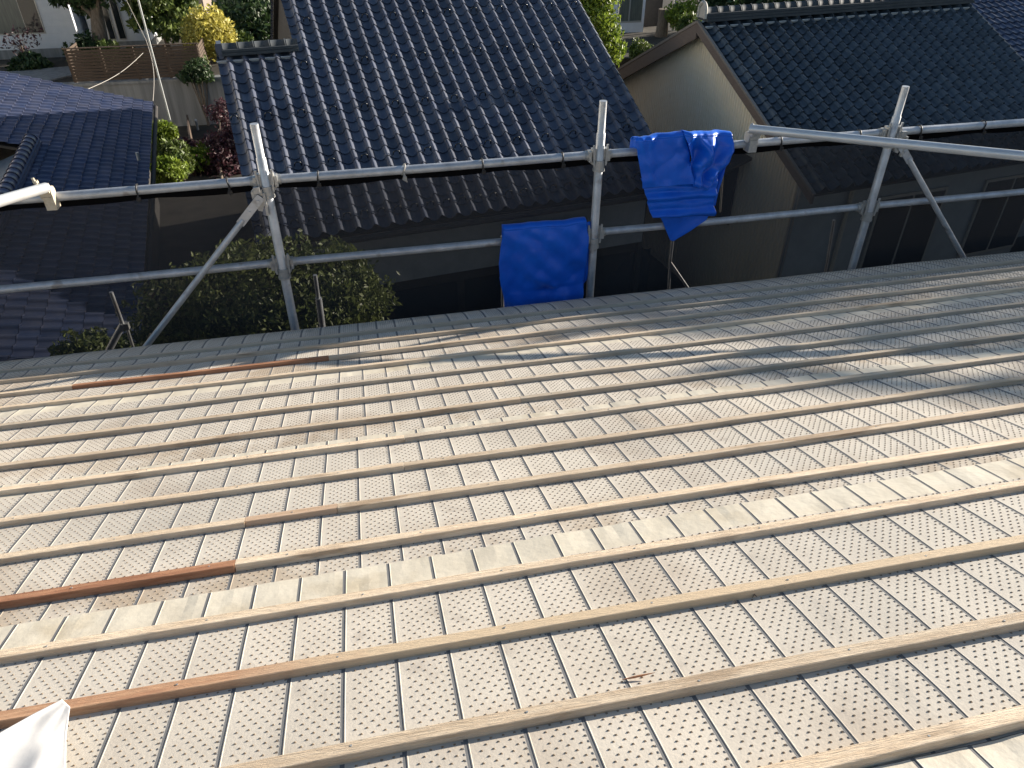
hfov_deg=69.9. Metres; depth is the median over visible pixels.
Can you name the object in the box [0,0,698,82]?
terrace ground
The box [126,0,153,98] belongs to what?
cable
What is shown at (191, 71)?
tree
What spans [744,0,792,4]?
shrub
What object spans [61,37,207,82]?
slat fence
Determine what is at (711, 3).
shrub
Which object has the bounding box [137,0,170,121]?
pole
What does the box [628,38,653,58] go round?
shrub
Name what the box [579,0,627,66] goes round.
lime tree
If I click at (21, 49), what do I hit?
bush
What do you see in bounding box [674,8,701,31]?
shrub
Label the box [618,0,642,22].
window
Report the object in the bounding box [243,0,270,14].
shrub
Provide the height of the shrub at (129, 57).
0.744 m
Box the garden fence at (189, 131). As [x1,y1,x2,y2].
[186,115,196,175]
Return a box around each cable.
[88,53,142,88]
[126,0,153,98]
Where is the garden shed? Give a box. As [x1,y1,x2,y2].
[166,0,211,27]
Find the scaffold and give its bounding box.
[0,85,1023,345]
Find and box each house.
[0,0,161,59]
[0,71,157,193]
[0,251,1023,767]
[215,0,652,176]
[589,0,676,32]
[617,0,1023,140]
[971,0,1023,59]
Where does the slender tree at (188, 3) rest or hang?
on the terrace ground at (647, 34)
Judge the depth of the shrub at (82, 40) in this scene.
28.20 m
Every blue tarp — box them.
[499,217,590,306]
[630,129,733,240]
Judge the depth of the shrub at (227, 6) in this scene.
30.41 m
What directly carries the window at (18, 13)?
in the white house at (60, 25)
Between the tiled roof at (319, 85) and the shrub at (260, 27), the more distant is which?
the shrub at (260, 27)
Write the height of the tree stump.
1.150 m
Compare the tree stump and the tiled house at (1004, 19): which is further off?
the tree stump
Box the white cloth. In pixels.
[0,699,69,767]
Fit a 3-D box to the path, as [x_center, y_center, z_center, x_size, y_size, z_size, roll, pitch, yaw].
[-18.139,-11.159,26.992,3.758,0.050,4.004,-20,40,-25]
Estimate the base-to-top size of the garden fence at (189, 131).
0.550 m
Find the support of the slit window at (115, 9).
in the white house at (60, 25)
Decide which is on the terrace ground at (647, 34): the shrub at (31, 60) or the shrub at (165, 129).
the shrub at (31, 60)
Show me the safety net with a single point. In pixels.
(81, 238)
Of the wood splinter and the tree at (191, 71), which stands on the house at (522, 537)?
the wood splinter
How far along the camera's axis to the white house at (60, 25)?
29.96 m
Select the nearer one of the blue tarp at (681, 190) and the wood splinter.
the wood splinter
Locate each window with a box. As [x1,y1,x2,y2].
[0,0,45,34]
[101,0,116,39]
[109,0,126,39]
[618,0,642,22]
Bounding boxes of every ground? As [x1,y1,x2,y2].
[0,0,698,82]
[150,124,241,183]
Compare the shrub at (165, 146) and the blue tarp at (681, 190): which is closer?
the blue tarp at (681, 190)
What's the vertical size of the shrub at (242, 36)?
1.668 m
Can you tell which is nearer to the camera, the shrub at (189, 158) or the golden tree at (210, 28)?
the shrub at (189, 158)
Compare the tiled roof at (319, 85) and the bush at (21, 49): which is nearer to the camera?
the tiled roof at (319, 85)
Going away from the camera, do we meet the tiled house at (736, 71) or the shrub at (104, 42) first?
the tiled house at (736, 71)
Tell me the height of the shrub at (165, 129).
1.340 m
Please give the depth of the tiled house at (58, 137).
16.18 m
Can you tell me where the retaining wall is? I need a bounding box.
[60,75,229,125]
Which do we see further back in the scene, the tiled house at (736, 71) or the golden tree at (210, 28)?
the golden tree at (210, 28)
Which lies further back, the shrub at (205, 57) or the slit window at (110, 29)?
the slit window at (110, 29)
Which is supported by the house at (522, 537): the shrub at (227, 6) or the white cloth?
the white cloth
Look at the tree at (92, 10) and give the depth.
28.12 m
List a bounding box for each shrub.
[4,50,53,70]
[61,29,98,65]
[91,38,122,67]
[116,47,143,64]
[149,155,190,183]
[150,138,190,158]
[151,119,179,143]
[170,150,195,181]
[172,136,196,146]
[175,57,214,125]
[182,48,209,64]
[190,140,212,172]
[206,0,268,40]
[212,0,249,13]
[227,0,270,40]
[228,23,253,41]
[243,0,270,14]
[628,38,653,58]
[664,0,699,30]
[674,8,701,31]
[695,0,745,6]
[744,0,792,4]
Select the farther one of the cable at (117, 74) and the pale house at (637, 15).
the pale house at (637, 15)
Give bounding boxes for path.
[9,66,71,80]
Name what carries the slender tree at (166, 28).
on the terrace ground at (647, 34)
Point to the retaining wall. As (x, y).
(182, 101)
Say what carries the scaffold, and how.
on the ground at (196, 133)
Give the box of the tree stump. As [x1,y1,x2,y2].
[655,8,668,37]
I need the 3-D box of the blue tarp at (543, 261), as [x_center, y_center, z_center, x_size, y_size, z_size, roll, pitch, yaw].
[0.200,-0.672,4.379,0.576,0.630,0.139,-7,36,-10]
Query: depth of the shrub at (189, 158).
22.50 m
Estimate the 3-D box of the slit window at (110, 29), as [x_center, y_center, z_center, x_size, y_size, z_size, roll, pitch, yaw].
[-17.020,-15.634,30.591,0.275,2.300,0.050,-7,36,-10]
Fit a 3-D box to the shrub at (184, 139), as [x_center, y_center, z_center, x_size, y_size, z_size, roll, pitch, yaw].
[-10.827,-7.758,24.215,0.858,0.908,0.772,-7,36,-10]
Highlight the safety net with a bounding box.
[0,126,1023,361]
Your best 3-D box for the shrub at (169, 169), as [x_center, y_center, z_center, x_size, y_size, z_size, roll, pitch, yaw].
[-10.416,-6.438,22.185,1.266,1.117,1.110,-7,36,-10]
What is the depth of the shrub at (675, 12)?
32.16 m
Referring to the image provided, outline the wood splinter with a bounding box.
[622,672,654,679]
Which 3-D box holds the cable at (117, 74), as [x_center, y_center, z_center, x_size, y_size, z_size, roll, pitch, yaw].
[-12.448,-9.970,23.169,0.017,0.350,6.505,-6,36,-9]
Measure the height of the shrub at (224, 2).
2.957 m
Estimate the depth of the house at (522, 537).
1.79 m
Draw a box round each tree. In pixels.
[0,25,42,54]
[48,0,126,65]
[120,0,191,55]
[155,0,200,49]
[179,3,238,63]
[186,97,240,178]
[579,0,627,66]
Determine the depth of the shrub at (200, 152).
23.34 m

